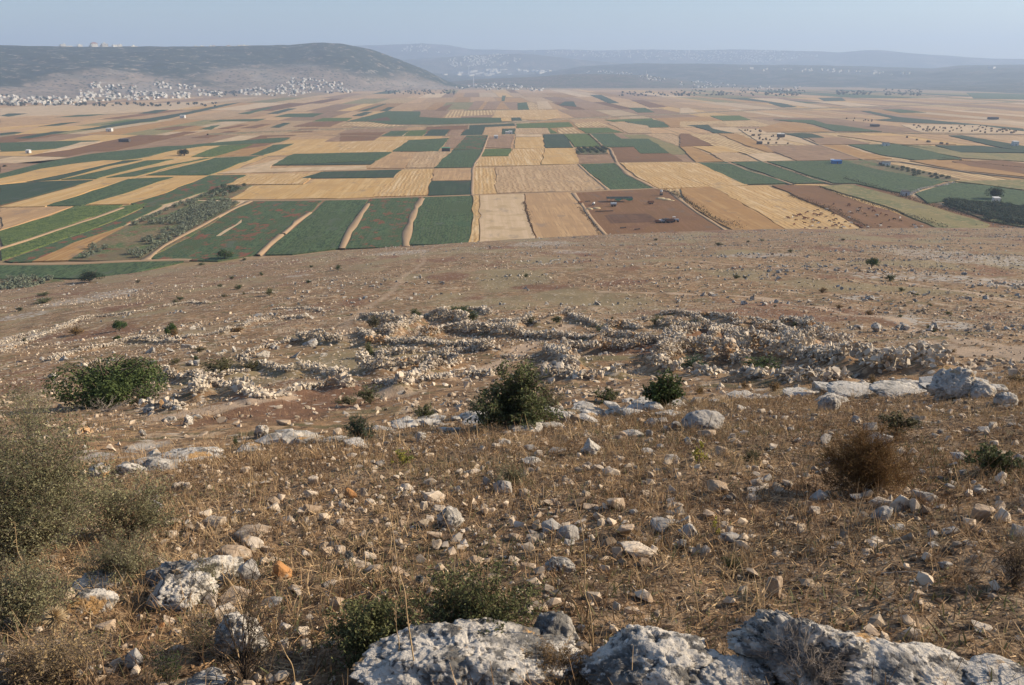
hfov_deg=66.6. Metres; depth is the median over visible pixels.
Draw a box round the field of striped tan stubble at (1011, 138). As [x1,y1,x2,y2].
[949,133,1023,142]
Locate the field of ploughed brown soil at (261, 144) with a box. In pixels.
[238,135,294,149]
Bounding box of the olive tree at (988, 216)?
[984,214,993,218]
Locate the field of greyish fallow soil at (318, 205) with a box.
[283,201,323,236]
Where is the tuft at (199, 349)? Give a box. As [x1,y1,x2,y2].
[195,347,206,351]
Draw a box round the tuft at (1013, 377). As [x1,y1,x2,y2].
[1006,374,1023,383]
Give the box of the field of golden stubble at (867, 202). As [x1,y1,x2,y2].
[795,184,931,226]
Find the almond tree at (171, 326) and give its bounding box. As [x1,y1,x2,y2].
[164,321,176,334]
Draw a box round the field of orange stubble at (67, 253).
[32,226,124,262]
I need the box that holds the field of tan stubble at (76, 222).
[0,204,141,242]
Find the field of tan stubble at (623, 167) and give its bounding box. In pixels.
[582,155,638,180]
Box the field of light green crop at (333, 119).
[312,118,351,121]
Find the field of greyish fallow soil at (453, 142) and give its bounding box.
[444,136,465,148]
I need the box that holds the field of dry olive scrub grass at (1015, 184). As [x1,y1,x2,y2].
[954,179,1023,190]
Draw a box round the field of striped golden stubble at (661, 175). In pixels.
[620,162,747,188]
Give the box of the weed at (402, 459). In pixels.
[391,447,414,465]
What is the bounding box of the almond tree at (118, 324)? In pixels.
[111,320,126,330]
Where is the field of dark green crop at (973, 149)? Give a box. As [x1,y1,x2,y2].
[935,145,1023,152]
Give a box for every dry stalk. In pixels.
[241,439,252,516]
[260,450,270,509]
[272,577,294,680]
[319,510,335,613]
[385,490,413,660]
[394,599,399,650]
[442,513,464,579]
[573,495,593,649]
[637,571,645,624]
[658,547,693,628]
[680,521,701,628]
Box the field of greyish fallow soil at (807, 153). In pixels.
[767,145,859,160]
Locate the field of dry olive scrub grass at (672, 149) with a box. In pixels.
[624,135,685,154]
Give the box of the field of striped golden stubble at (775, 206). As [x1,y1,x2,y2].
[710,185,858,228]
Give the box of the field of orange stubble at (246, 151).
[215,145,270,156]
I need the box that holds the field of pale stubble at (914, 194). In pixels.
[912,187,1000,204]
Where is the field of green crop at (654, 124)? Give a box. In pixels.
[626,120,668,127]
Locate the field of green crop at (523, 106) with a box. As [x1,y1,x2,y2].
[517,102,528,109]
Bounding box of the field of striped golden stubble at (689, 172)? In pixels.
[679,163,726,185]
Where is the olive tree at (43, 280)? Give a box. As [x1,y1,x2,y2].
[37,277,45,283]
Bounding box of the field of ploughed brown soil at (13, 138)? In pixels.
[0,134,64,142]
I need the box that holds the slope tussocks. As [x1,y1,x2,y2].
[16,232,1023,379]
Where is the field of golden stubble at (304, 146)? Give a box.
[263,139,356,155]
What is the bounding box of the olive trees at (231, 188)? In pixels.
[207,145,1012,203]
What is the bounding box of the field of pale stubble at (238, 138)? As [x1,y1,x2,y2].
[213,135,259,145]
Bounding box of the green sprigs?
[0,383,1023,684]
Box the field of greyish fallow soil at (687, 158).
[675,155,789,182]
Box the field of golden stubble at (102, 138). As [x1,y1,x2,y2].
[0,134,135,155]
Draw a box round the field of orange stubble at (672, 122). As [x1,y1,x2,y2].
[655,116,721,127]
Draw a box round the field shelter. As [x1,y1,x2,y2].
[607,196,632,201]
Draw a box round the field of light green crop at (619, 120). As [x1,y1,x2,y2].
[607,118,652,121]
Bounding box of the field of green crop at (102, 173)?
[61,159,172,179]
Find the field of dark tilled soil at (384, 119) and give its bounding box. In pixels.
[367,117,390,120]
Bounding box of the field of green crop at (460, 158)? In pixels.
[434,149,481,167]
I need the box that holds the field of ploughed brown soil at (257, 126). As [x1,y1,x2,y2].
[243,124,270,127]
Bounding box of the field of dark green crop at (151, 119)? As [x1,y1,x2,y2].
[81,102,239,129]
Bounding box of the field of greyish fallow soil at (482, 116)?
[461,115,492,117]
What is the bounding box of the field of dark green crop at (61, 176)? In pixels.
[27,159,141,181]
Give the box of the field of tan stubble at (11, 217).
[0,206,72,230]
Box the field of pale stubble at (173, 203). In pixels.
[113,186,252,229]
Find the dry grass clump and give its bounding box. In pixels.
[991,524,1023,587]
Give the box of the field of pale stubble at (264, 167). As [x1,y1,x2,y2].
[217,158,366,173]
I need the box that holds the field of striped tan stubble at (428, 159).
[406,150,450,167]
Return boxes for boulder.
[66,588,118,616]
[71,569,127,592]
[88,463,109,477]
[115,461,146,474]
[130,456,158,464]
[139,429,146,435]
[142,406,153,412]
[142,458,179,470]
[145,555,243,588]
[148,446,222,461]
[149,571,218,611]
[161,416,176,421]
[172,405,181,409]
[181,666,226,684]
[183,414,192,425]
[184,414,202,418]
[185,360,193,364]
[193,360,199,365]
[202,515,226,527]
[214,612,268,656]
[217,544,252,559]
[234,524,272,539]
[236,442,262,453]
[237,558,259,583]
[253,425,268,438]
[272,560,291,579]
[276,420,290,425]
[294,436,312,443]
[319,435,347,441]
[343,437,365,444]
[344,488,356,497]
[349,617,587,684]
[391,416,413,423]
[415,432,425,441]
[418,414,437,419]
[422,491,444,501]
[437,506,464,529]
[438,427,460,430]
[458,411,473,417]
[465,555,483,567]
[493,480,511,493]
[498,438,510,443]
[512,421,542,431]
[521,456,540,462]
[533,611,579,641]
[541,518,561,533]
[542,421,563,427]
[543,556,575,572]
[556,524,578,539]
[570,414,580,421]
[571,401,593,408]
[578,624,712,684]
[582,438,600,455]
[602,468,619,474]
[619,408,642,415]
[621,398,635,401]
[621,541,656,558]
[623,429,643,435]
[644,418,658,423]
[650,517,679,532]
[655,409,680,415]
[678,515,690,524]
[678,523,697,538]
[681,409,724,429]
[687,648,776,684]
[706,479,727,493]
[721,531,739,542]
[726,609,877,684]
[765,576,782,597]
[781,387,814,395]
[815,392,848,401]
[818,394,840,410]
[826,380,872,396]
[826,638,975,684]
[868,380,926,396]
[869,496,891,508]
[870,506,892,522]
[890,495,909,511]
[911,489,937,502]
[926,366,976,399]
[962,653,1023,684]
[970,379,996,398]
[970,503,995,520]
[990,384,1007,391]
[993,392,1018,405]
[994,507,1010,522]
[1009,523,1023,537]
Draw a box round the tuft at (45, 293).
[35,291,49,295]
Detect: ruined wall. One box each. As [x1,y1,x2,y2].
[0,318,92,350]
[0,329,47,345]
[24,344,125,361]
[26,426,108,441]
[69,306,160,319]
[77,359,110,365]
[102,334,196,346]
[138,396,191,413]
[152,365,212,384]
[153,373,268,399]
[159,326,242,339]
[163,300,215,306]
[205,379,299,403]
[206,368,250,379]
[211,291,277,296]
[219,313,326,327]
[223,353,293,377]
[242,338,295,351]
[242,349,258,357]
[264,371,356,391]
[272,306,331,312]
[282,359,362,379]
[294,328,350,345]
[344,326,402,348]
[347,348,423,376]
[350,311,403,323]
[353,334,538,353]
[364,378,402,390]
[371,322,395,331]
[372,346,422,355]
[380,353,478,388]
[386,313,432,336]
[406,319,543,339]
[417,370,483,386]
[421,349,476,359]
[422,306,469,326]
[435,343,501,356]
[460,365,494,378]
[468,306,497,314]
[487,310,549,323]
[491,361,620,385]
[493,353,534,360]
[507,327,602,343]
[513,315,549,326]
[520,342,611,370]
[543,306,609,327]
[560,337,629,351]
[590,334,690,354]
[598,325,651,345]
[601,363,622,372]
[603,319,660,330]
[624,331,686,366]
[626,316,651,323]
[632,353,684,374]
[647,316,698,329]
[660,308,756,326]
[661,322,701,339]
[680,333,724,357]
[683,362,739,375]
[684,364,906,387]
[690,312,714,329]
[690,337,751,369]
[695,322,823,343]
[707,323,725,337]
[723,328,810,362]
[741,316,784,328]
[753,321,795,331]
[765,326,829,345]
[770,340,853,367]
[779,314,863,333]
[794,366,868,380]
[801,322,823,346]
[815,328,889,342]
[824,340,873,350]
[834,341,915,379]
[855,340,988,369]
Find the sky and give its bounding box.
[0,0,1023,58]
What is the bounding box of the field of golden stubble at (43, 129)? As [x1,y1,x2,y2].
[15,126,98,134]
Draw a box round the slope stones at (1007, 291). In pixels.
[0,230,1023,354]
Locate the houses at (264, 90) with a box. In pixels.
[90,70,799,93]
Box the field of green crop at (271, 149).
[251,143,293,154]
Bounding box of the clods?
[0,386,1023,684]
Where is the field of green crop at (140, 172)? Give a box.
[106,158,208,177]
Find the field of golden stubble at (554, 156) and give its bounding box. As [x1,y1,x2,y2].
[541,148,578,164]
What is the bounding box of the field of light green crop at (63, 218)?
[0,204,122,245]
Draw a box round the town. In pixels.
[401,45,995,75]
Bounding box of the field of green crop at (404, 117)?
[347,111,500,124]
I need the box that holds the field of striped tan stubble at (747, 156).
[743,155,833,183]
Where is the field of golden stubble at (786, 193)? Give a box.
[776,189,857,226]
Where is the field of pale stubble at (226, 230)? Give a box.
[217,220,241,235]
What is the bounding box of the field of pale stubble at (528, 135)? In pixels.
[515,134,541,136]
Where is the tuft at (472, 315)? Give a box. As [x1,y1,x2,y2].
[467,310,478,320]
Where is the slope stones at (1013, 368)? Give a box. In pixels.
[0,283,1023,454]
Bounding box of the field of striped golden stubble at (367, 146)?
[339,140,407,152]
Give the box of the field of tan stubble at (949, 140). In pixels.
[893,132,998,147]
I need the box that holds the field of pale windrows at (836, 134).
[818,133,927,145]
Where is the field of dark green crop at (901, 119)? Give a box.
[862,111,1023,130]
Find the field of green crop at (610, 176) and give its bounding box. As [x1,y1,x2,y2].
[580,163,650,189]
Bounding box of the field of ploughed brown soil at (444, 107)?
[437,104,451,109]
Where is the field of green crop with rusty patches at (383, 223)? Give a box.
[345,197,421,249]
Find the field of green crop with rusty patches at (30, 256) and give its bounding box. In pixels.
[5,205,162,262]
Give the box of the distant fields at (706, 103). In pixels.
[0,89,1023,134]
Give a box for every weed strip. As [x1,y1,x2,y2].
[522,201,534,235]
[577,206,603,234]
[670,189,747,229]
[790,194,875,228]
[818,185,947,227]
[843,176,1017,226]
[948,158,1023,167]
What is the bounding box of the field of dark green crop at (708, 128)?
[688,125,731,132]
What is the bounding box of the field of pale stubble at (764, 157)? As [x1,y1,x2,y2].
[747,153,793,161]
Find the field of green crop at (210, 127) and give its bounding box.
[202,125,218,129]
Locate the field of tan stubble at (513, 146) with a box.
[510,135,544,153]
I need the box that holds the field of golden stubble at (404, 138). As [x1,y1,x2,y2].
[374,136,441,140]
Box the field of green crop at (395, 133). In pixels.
[382,130,409,135]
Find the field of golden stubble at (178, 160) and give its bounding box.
[11,157,202,185]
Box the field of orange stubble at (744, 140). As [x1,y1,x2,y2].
[718,133,773,152]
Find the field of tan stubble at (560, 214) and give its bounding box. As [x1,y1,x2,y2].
[525,192,601,237]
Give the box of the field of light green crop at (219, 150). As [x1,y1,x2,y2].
[192,144,251,156]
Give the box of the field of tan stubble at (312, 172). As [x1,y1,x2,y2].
[275,159,379,183]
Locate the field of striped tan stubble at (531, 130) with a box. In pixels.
[514,128,549,133]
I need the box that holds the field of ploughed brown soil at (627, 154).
[611,147,681,161]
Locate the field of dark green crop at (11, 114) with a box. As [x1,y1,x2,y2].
[1,113,27,116]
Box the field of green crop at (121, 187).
[47,177,172,205]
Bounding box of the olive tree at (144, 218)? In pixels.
[139,216,148,220]
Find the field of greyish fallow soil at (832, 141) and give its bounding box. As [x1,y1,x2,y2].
[808,137,868,144]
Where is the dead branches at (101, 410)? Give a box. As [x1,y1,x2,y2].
[64,396,134,414]
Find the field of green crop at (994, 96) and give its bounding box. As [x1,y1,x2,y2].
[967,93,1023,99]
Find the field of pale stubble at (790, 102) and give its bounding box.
[750,98,824,107]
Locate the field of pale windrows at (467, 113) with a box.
[444,110,494,116]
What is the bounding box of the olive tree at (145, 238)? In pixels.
[140,236,149,240]
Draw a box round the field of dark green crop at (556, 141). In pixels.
[543,134,572,147]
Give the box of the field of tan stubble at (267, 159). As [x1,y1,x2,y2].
[225,157,284,174]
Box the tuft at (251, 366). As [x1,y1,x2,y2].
[242,357,260,370]
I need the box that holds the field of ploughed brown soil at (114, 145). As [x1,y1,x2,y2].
[30,135,179,156]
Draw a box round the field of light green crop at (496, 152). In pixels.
[482,149,511,156]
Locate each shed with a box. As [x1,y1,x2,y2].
[118,138,130,141]
[442,147,449,150]
[777,133,784,136]
[831,159,841,163]
[882,142,889,145]
[882,161,890,165]
[900,190,909,195]
[992,196,1000,201]
[1011,141,1018,145]
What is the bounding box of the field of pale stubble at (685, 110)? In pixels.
[680,108,695,112]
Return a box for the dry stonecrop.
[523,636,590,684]
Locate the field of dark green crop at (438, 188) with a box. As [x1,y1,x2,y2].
[428,180,470,195]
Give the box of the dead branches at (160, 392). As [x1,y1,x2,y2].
[123,382,168,402]
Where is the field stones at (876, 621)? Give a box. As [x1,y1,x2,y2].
[0,375,1023,684]
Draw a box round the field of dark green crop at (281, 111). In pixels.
[268,108,296,113]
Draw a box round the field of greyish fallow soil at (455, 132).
[447,129,463,135]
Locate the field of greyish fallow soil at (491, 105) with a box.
[483,101,501,109]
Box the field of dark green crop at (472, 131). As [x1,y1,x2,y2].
[461,129,482,134]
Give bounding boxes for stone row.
[910,181,955,194]
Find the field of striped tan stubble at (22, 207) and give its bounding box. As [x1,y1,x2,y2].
[0,190,92,225]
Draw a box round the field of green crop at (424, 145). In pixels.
[393,138,448,151]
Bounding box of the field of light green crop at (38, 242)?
[1,203,146,260]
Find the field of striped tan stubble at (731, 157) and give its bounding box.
[710,152,753,161]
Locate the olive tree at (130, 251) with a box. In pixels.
[124,248,135,253]
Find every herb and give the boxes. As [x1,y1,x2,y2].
[142,643,187,683]
[171,597,218,661]
[489,461,529,484]
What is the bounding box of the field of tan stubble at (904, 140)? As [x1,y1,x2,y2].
[837,135,955,144]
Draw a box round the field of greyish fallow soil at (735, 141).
[700,133,777,153]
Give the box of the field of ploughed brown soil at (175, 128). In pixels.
[155,125,196,129]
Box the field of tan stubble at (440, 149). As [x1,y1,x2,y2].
[422,134,452,151]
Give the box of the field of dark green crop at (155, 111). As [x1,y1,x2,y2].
[138,110,165,113]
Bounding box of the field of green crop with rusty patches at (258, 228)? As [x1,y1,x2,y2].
[151,201,321,261]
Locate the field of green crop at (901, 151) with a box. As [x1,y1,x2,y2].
[848,144,961,159]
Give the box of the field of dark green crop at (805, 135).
[787,133,823,137]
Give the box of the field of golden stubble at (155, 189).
[86,176,205,204]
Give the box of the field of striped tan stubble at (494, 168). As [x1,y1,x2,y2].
[476,154,508,179]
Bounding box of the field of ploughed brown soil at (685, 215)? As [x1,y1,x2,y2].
[576,189,720,233]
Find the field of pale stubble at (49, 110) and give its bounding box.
[0,101,216,116]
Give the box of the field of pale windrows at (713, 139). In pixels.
[690,133,767,154]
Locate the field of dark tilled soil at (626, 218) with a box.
[604,214,656,222]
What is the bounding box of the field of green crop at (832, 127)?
[779,120,881,131]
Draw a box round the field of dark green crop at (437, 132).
[424,129,449,135]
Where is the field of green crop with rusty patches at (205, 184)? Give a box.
[131,175,245,207]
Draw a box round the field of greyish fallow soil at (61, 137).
[0,134,94,149]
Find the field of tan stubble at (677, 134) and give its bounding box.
[671,133,742,153]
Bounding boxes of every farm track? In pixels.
[0,207,123,249]
[0,259,190,264]
[140,201,252,259]
[249,188,725,229]
[256,234,283,255]
[267,133,589,137]
[282,212,311,233]
[325,161,735,170]
[339,203,369,247]
[402,198,424,245]
[470,136,488,194]
[571,193,607,234]
[578,164,609,189]
[590,134,617,162]
[614,163,655,187]
[727,162,793,184]
[762,161,856,185]
[763,132,1023,134]
[802,138,1023,178]
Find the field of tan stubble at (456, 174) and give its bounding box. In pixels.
[432,168,471,180]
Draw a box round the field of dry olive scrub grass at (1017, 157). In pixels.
[871,140,1023,161]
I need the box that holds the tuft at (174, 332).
[168,329,181,335]
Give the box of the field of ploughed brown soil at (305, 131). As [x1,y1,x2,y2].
[290,128,318,132]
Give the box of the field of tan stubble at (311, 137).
[247,135,335,155]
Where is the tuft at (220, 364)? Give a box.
[198,351,239,372]
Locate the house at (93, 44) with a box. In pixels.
[89,42,97,46]
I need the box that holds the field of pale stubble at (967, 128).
[900,124,1023,133]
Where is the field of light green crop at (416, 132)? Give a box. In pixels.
[404,130,426,135]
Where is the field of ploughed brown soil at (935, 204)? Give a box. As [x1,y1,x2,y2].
[857,184,1021,227]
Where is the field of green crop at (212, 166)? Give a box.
[146,156,258,175]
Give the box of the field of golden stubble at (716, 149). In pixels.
[692,146,738,152]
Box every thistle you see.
[39,604,69,659]
[344,550,353,569]
[415,574,423,589]
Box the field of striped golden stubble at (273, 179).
[227,174,312,185]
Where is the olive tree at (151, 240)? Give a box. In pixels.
[145,238,154,243]
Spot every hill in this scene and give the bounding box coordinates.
[0,43,468,99]
[357,43,1023,67]
[402,53,627,75]
[432,63,1023,92]
[452,74,800,87]
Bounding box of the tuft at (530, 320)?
[526,313,538,323]
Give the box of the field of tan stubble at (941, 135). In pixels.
[903,132,1023,145]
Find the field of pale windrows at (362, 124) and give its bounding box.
[341,122,407,126]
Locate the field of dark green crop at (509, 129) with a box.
[502,128,514,133]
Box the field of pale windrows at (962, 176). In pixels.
[875,154,1006,182]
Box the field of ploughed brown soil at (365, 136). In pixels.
[340,132,385,140]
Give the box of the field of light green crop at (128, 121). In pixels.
[107,119,157,123]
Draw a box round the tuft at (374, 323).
[367,315,379,327]
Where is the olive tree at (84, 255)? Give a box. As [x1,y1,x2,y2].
[79,251,91,257]
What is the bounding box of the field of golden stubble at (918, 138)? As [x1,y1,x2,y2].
[855,133,974,146]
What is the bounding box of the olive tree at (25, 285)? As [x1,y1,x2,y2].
[20,282,33,287]
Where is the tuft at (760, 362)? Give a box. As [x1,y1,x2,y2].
[739,355,781,369]
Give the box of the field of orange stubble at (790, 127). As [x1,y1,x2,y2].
[756,122,828,131]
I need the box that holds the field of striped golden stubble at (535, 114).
[492,110,559,119]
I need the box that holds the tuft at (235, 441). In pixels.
[232,436,239,446]
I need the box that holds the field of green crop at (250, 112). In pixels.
[239,107,272,113]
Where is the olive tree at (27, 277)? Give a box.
[22,275,32,283]
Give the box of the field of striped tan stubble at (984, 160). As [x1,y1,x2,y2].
[968,159,1023,162]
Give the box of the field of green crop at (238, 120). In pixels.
[210,119,263,121]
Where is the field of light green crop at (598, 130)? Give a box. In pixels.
[578,127,623,132]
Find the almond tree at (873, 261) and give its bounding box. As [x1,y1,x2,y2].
[865,257,880,267]
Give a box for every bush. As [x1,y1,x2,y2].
[33,295,52,304]
[38,349,168,409]
[68,325,84,334]
[231,324,242,331]
[234,284,242,289]
[263,287,273,295]
[364,340,375,354]
[642,368,685,405]
[650,314,665,324]
[694,386,704,393]
[742,445,760,462]
[810,405,928,496]
[819,287,827,292]
[878,408,922,434]
[882,274,895,280]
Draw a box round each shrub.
[0,363,127,575]
[0,364,56,443]
[0,541,85,635]
[66,451,188,545]
[67,523,182,586]
[77,270,104,281]
[146,538,328,684]
[189,552,226,589]
[317,584,413,674]
[342,411,377,439]
[353,382,383,403]
[386,552,563,635]
[413,402,434,417]
[465,356,566,429]
[465,392,484,412]
[537,380,567,408]
[593,386,619,404]
[747,612,866,684]
[962,435,1023,474]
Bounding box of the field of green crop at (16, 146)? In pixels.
[0,140,99,151]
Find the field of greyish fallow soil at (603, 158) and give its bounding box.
[577,154,613,163]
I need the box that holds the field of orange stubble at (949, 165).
[910,159,1023,176]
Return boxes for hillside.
[0,227,1023,684]
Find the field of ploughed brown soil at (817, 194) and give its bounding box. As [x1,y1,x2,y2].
[772,185,932,227]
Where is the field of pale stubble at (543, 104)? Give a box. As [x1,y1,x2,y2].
[537,101,552,108]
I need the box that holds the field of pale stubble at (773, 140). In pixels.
[739,129,794,144]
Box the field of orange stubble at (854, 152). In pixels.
[824,145,891,159]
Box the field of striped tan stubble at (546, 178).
[495,164,604,193]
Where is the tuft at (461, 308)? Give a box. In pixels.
[449,305,470,310]
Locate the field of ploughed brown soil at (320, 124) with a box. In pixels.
[293,121,343,126]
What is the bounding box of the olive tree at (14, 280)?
[8,275,20,283]
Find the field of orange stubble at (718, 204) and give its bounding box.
[680,186,783,229]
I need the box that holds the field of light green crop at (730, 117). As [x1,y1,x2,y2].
[711,115,749,120]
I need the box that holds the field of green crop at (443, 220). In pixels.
[409,196,473,245]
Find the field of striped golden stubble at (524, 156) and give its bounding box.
[475,148,543,166]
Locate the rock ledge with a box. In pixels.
[147,376,989,455]
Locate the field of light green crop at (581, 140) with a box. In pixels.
[564,134,600,146]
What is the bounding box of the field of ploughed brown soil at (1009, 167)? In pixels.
[952,160,1023,173]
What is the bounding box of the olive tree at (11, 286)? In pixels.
[4,284,17,288]
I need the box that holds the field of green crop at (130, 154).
[0,145,207,177]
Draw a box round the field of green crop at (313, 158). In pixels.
[273,152,391,164]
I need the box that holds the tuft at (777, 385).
[768,378,781,390]
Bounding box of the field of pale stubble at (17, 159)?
[0,157,65,162]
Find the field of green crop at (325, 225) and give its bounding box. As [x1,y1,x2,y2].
[265,200,367,255]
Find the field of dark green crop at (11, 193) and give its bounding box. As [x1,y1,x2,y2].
[0,180,92,204]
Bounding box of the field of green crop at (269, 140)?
[184,138,289,145]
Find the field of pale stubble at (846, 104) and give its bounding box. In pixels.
[813,101,885,106]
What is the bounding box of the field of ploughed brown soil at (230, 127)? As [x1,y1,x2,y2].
[219,125,245,128]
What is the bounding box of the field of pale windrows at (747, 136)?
[738,133,806,145]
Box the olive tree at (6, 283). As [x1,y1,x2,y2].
[1,279,13,286]
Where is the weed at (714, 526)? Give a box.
[712,516,719,533]
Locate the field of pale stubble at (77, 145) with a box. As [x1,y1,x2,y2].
[43,141,101,152]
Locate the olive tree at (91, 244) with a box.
[87,242,96,248]
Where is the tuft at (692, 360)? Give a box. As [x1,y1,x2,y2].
[680,350,708,368]
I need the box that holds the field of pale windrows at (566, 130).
[557,128,579,133]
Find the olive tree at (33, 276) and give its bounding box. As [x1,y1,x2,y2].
[30,273,38,280]
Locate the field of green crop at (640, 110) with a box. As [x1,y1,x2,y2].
[630,108,652,112]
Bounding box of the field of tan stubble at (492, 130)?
[483,126,515,134]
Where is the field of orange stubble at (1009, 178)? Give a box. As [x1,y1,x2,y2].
[942,158,1020,179]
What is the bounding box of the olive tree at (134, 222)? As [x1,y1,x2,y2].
[130,219,139,224]
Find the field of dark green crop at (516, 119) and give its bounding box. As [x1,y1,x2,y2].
[511,117,521,120]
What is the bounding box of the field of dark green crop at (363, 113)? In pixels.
[353,112,370,115]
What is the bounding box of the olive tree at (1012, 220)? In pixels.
[1007,217,1016,223]
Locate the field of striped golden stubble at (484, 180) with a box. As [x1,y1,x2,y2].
[474,167,496,193]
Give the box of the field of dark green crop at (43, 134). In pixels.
[19,131,67,137]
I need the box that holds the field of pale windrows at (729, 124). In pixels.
[680,121,768,126]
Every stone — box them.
[49,555,64,561]
[72,670,83,677]
[94,619,115,631]
[98,667,115,672]
[109,658,123,666]
[124,648,142,668]
[153,622,164,630]
[165,530,179,537]
[198,509,211,516]
[203,593,217,607]
[214,602,234,621]
[220,585,251,606]
[240,466,248,472]
[241,535,263,548]
[250,544,259,552]
[259,596,281,607]
[267,502,280,511]
[269,496,279,503]
[277,638,288,647]
[281,515,294,523]
[287,584,302,590]
[294,626,310,636]
[297,507,307,516]
[301,550,308,558]
[302,504,321,514]
[303,490,317,498]
[308,475,317,483]
[321,546,334,557]
[329,596,343,611]
[334,545,345,555]
[336,518,343,525]
[339,503,350,510]
[353,559,370,567]
[359,488,367,495]
[363,551,376,560]
[364,498,375,505]
[373,442,381,449]
[398,519,406,525]
[401,483,412,490]
[420,501,427,509]
[423,478,436,484]
[426,531,441,539]
[431,505,444,511]
[432,539,441,549]
[455,468,462,474]
[463,381,469,387]
[464,468,480,473]
[483,476,490,485]
[508,533,520,540]
[508,556,519,563]
[519,488,529,495]
[524,444,536,450]
[534,450,542,456]
[538,604,547,611]
[548,447,565,451]
[564,539,574,544]
[577,624,584,632]
[583,503,598,509]
[593,512,603,518]
[606,498,624,508]
[611,601,620,610]
[612,547,623,557]
[617,524,634,534]
[629,509,637,514]
[646,430,653,435]
[664,454,679,459]
[667,485,676,492]
[670,421,680,428]
[677,539,685,547]
[698,430,715,436]
[715,446,728,454]
[746,492,755,500]
[747,483,768,490]
[751,465,759,471]
[763,473,771,481]
[769,443,777,449]
[773,486,784,493]
[796,524,803,532]
[809,489,829,500]
[809,506,819,514]
[820,433,831,443]
[849,494,862,498]
[852,415,858,421]
[860,548,871,555]
[862,422,876,430]
[866,535,882,542]
[872,434,892,442]
[889,523,905,529]
[909,498,920,511]
[911,416,926,419]
[921,552,931,560]
[927,529,937,536]
[937,561,952,569]
[941,526,958,535]
[945,483,955,488]
[949,452,966,459]
[959,469,966,474]
[963,540,977,545]
[970,555,978,559]
[971,620,992,631]
[973,488,986,494]
[977,426,989,431]
[988,422,997,428]
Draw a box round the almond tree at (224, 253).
[216,249,233,257]
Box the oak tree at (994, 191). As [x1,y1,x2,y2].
[986,186,1006,196]
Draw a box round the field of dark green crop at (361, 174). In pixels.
[303,170,400,178]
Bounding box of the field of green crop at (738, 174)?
[698,162,786,184]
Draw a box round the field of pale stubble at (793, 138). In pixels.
[767,132,873,153]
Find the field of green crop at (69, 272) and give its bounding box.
[0,261,183,279]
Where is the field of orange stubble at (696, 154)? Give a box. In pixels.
[680,146,723,161]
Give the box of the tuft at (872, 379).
[866,373,877,382]
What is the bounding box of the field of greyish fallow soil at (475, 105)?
[468,101,484,109]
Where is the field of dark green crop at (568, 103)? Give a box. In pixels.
[560,101,575,106]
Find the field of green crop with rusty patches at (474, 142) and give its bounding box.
[453,135,487,149]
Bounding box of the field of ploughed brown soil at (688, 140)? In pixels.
[679,133,710,146]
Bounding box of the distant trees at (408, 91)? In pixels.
[0,71,921,106]
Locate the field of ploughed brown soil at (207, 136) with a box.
[193,130,239,137]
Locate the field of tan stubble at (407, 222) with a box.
[348,186,428,242]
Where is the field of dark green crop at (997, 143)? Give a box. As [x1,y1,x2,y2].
[949,135,1023,150]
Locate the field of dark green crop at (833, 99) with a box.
[819,97,845,100]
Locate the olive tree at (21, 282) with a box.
[15,279,26,285]
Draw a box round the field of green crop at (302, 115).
[275,113,322,116]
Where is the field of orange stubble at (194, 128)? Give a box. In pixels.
[170,126,213,131]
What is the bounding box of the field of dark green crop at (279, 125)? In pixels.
[272,123,288,127]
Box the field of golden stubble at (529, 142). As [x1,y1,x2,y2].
[514,137,544,148]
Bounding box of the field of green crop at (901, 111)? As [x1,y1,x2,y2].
[884,109,925,112]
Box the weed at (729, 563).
[722,552,742,569]
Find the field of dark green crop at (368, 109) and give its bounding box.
[358,104,384,111]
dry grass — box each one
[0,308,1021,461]
[0,376,1023,684]
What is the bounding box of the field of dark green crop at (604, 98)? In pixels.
[591,95,617,102]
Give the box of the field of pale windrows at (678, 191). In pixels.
[666,188,744,228]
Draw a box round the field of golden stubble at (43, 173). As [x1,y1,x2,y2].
[0,160,122,184]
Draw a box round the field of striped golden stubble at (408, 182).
[373,169,433,196]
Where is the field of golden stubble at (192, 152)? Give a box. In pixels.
[143,146,217,158]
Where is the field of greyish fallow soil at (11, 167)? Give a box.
[0,152,102,173]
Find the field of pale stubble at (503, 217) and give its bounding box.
[478,194,534,241]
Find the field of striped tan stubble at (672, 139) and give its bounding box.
[646,134,709,153]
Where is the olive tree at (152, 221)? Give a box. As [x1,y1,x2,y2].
[147,218,155,223]
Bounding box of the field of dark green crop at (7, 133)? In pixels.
[0,132,22,135]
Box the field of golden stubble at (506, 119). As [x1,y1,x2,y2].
[501,118,511,121]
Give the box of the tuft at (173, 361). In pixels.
[169,355,180,364]
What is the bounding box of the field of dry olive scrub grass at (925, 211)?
[820,184,989,227]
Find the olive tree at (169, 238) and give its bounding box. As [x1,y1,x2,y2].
[164,235,172,240]
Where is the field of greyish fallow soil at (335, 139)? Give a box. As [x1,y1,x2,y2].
[325,133,384,141]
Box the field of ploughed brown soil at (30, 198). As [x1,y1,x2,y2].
[0,187,71,206]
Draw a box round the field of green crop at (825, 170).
[767,160,944,192]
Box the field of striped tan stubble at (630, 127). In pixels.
[609,122,651,132]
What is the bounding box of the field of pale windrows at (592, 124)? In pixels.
[574,121,608,126]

